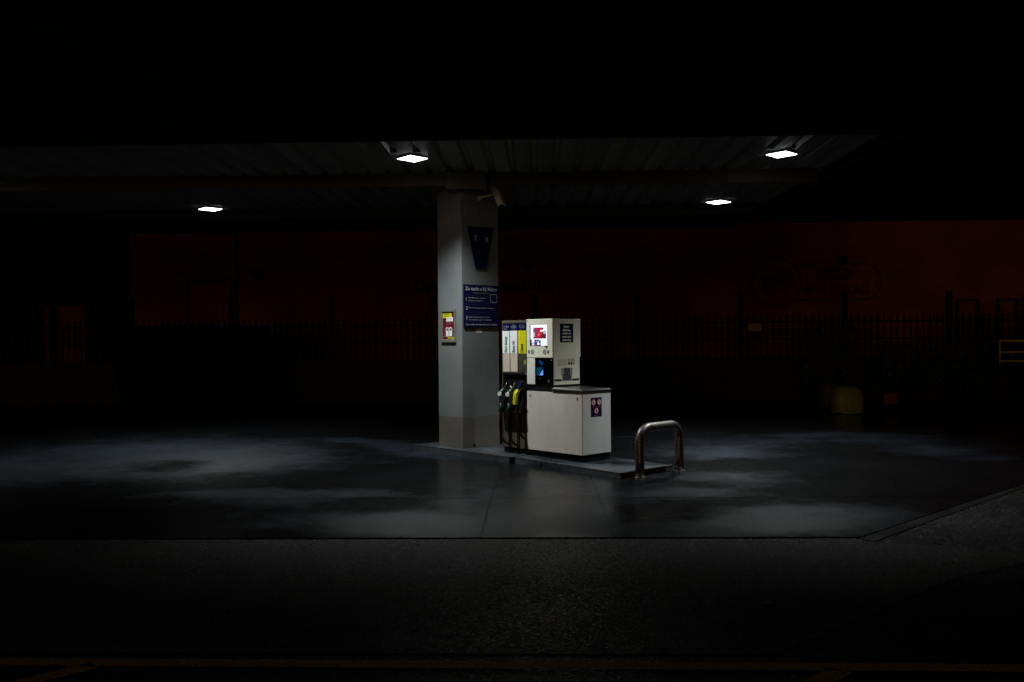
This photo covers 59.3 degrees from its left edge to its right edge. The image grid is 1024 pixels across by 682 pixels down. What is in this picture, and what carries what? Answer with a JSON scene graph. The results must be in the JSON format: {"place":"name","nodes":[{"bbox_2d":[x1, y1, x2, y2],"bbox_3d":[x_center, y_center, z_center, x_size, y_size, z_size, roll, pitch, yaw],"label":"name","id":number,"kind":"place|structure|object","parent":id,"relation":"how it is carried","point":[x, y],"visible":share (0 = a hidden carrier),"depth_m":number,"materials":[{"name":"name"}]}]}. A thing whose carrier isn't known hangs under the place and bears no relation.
{"place":"outdoors","nodes":[
{"label":"outdoors","id":0,"kind":"place"},
{"bbox_2d":[0,234,124,362],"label":"dark building","id":1,"kind":"structure","parent":0,"point":[85,270],"depth_m":26.95,"materials":[{"name":"metal"}]},
{"bbox_2d":[0,400,1023,681],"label":"asphalt ground","id":2,"kind":"structure","parent":0,"point":[974,618],"depth_m":5.10,"materials":[{"name":"grey asphalt"}]},
{"bbox_2d":[0,415,1023,537],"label":"concrete forecourt","id":3,"kind":"structure","parent":2,"relation":"on","point":[811,476],"depth_m":10.65,"materials":[{"name":"grey concrete"}]},
{"bbox_2d":[634,420,684,477],"bbox_3d":[1.816,1.323,11.051,0.906,0.666,0.136,0,0,-42],"label":"hoop bollard","id":4,"kind":"object","parent":3,"relation":"on","point":[646,428],"visible":0.98,"depth_m":10.94,"materials":[{"name":"metal"}]},
{"bbox_2d":[0,539,1023,653],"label":"asphalt patch","id":5,"kind":"object","parent":2,"relation":"on","point":[564,596],"visible":1,"depth_m":5.94,"materials":[{"name":"grey asphalt"}]},
{"bbox_2d":[796,322,863,392],"bbox_3d":[7.773,0.577,22.058,1.663,2.098,0.956,0,0,2],"label":"shrub","id":6,"kind":"object","parent":2,"relation":"on","point":[823,361],"visible":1,"depth_m":21.98,"materials":[{"name":"green plant"}]},
{"bbox_2d":[829,386,864,413],"bbox_3d":[7.398,1.291,19.898,0.680,0.600,0.611,0,0,2],"label":"grit bin","id":7,"kind":"object","parent":2,"relation":"on","point":[846,399],"visible":1,"depth_m":19.64,"materials":[{"name":"plastic"}]},
{"bbox_2d":[884,393,897,412],"bbox_3d":[8.310,1.361,19.769,0.291,0.445,0.057,0,0,2],"label":"marker board","id":8,"kind":"object","parent":2,"relation":"on","point":[890,398],"visible":1,"depth_m":19.74,"materials":[{"name":"metal"}]},
{"bbox_2d":[867,339,947,404],"bbox_3d":[9.672,0.766,22.233,1.850,1.686,1.024,0,0,2],"label":"shrub","id":9,"kind":"object","parent":2,"relation":"on","point":[901,368],"visible":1,"depth_m":22.11,"materials":[{"name":"green plant"}]},
{"bbox_2d":[860,483,1023,540],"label":"gutter strip","id":10,"kind":"object","parent":2,"relation":"on","point":[903,526],"visible":1,"depth_m":8.33,"materials":[{"name":"grey concrete"}]},
{"bbox_2d":[999,339,1023,412],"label":"yellow rail","id":11,"kind":"object","parent":2,"relation":"on","point":[1014,340],"visible":1,"depth_m":19.68,"materials":[{"name":"metal"}]},
{"bbox_2d":[0,355,1023,405],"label":"wall","id":12,"kind":"structure","parent":0,"point":[738,379],"depth_m":23.85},
{"bbox_2d":[0,291,1022,362],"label":"railing fence","id":13,"kind":"object","parent":12,"relation":"on","point":[32,328],"visible":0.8,"depth_m":23.89,"materials":[{"name":"metal"}]},
{"bbox_2d":[748,324,761,330],"bbox_3d":[6.417,-0.363,23.767,0.339,0.194,0.017,0,0,2],"label":"fence sign","id":14,"kind":"object","parent":13,"relation":"attached to","point":[754,327],"visible":1,"depth_m":23.76,"materials":[{"name":"yellow"}]},
{"bbox_2d":[44,211,1023,361],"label":"storage building","id":15,"kind":"structure","parent":0,"point":[899,263],"depth_m":26.91,"materials":[{"name":"brick"}]},
{"bbox_2d":[249,270,259,278],"bbox_3d":[-7.733,-2.013,27.079,0.260,0.280,0.295,0,0,2],"label":"wall floodlight","id":16,"kind":"object","parent":15,"relation":"attached to","point":[254,272],"depth_m":27.00,"materials":[{"name":"metal"}]},
{"bbox_2d":[523,261,530,270],"bbox_3d":[0.448,-2.241,26.845,0.260,0.280,0.295,0,0,2],"label":"wall floodlight","id":17,"kind":"object","parent":15,"relation":"attached to","point":[527,264],"depth_m":26.78,"materials":[{"name":"metal"}]},
{"bbox_2d":[837,256,847,265],"bbox_3d":[9.747,-2.373,26.579,0.260,0.280,0.295,0,0,2],"label":"wall floodlight","id":18,"kind":"object","parent":15,"relation":"attached to","point":[841,259],"depth_m":26.50,"materials":[{"name":"metal"}]},
{"bbox_2d":[414,442,671,478],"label":"pump island","id":19,"kind":"structure","parent":0,"point":[615,467],"depth_m":11.79,"materials":[{"name":"concrete"}]},
{"bbox_2d":[437,190,499,448],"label":"canopy column","id":20,"kind":"structure","parent":19,"relation":"on","point":[468,387],"depth_m":13.31,"materials":[{"name":"paint"}]},
{"bbox_2d":[441,309,455,342],"bbox_3d":[-0.939,-0.221,13.312,0.025,0.490,0.344,0,0,-42],"label":"poster frame","id":21,"kind":"object","parent":20,"relation":"attached to","point":[448,326],"visible":1,"depth_m":13.31,"materials":[{"name":"red"}]},
{"bbox_2d":[0,0,926,234],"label":"station canopy","id":22,"kind":"object","parent":20,"relation":"on","point":[133,116],"visible":0.98,"depth_m":10.83,"materials":[{"name":"black metal"}]},
{"bbox_2d":[189,193,230,210],"bbox_3d":[-5.059,-2.315,15.090,0.520,0.250,0.520,0,0,2],"label":"canopy lamp","id":23,"kind":"object","parent":22,"relation":"attached to","point":[204,201],"visible":0.96,"depth_m":14.84,"materials":[{"name":"grey"}]},
{"bbox_2d":[390,148,427,161],"bbox_3d":[-1.319,-2.519,11.922,0.520,0.250,0.520,0,0,2],"label":"canopy lamp","id":24,"kind":"object","parent":22,"relation":"attached to","point":[417,155],"visible":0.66,"depth_m":11.81,"materials":[{"name":"grey"}]},
{"bbox_2d":[700,186,737,203],"bbox_3d":[3.385,-2.382,14.769,0.520,0.250,0.520,0,0,2],"label":"canopy lamp","id":25,"kind":"object","parent":22,"relation":"attached to","point":[718,195],"visible":0.96,"depth_m":14.51,"materials":[{"name":"grey"}]},
{"bbox_2d":[757,144,797,157],"bbox_3d":[3.545,-2.558,11.843,0.520,0.250,0.520,0,0,2],"label":"canopy lamp","id":26,"kind":"object","parent":22,"relation":"attached to","point":[789,151],"visible":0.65,"depth_m":11.75,"materials":[{"name":"grey"}]},
{"bbox_2d":[467,226,492,268],"bbox_3d":[-0.465,-1.383,13.338,0.501,0.630,0.016,0,0,-42],"label":"number sign","id":27,"kind":"object","parent":20,"relation":"attached to","point":[480,239],"visible":1,"depth_m":13.33,"materials":[{"name":"blue"}]},
{"bbox_2d":[463,284,498,326],"bbox_3d":[-0.454,-0.516,13.342,0.683,0.625,0.014,0,0,-42],"label":"instruction sign","id":28,"kind":"object","parent":20,"relation":"attached to","point":[480,305],"visible":1,"depth_m":13.32,"materials":[{"name":"blue"}]},
{"bbox_2d":[477,187,506,206],"bbox_3d":[-0.290,-2.156,13.306,0.437,0.362,0.162,0,0,18],"label":"security camera","id":29,"kind":"object","parent":20,"relation":"attached to","point":[496,193],"visible":0.76,"depth_m":13.25,"materials":[{"name":"paint"}]},
{"bbox_2d":[497,319,611,461],"bbox_3d":[0.523,0.629,12.234,0.752,1.863,1.540,0,0,-42],"label":"fuel pump","id":30,"kind":"object","parent":19,"relation":"on","point":[550,406],"visible":1,"depth_m":12.08,"materials":[{"name":"white metal"}]},
{"bbox_2d":[527,319,552,357],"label":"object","id":31,"kind":"structure","parent":30,"relation":"in","point":[532,351],"depth_m":12.08,"materials":[{"name":"white"}]},
{"bbox_2d":[579,319,579,355],"bbox_3d":[0.759,-0.040,12.471,0.020,0.520,0.498,0,0,-42],"label":"rear door","id":32,"kind":"structure","parent":30,"relation":"in","point":[579,319],"depth_m":12.28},
{"bbox_2d":[818,383,836,408],"bbox_3d":[7.551,1.290,21.418,0.452,0.600,0.511,0,0,2],"label":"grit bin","id":33,"kind":"object","parent":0,"point":[825,390],"visible":0.7,"depth_m":21.25,"materials":[{"name":"plastic"}]},
{"bbox_2d":[761,0,1023,213],"label":"sky","id":34,"kind":"structure","parent":0,"point":[969,157],"materials":[{"name":"black"}]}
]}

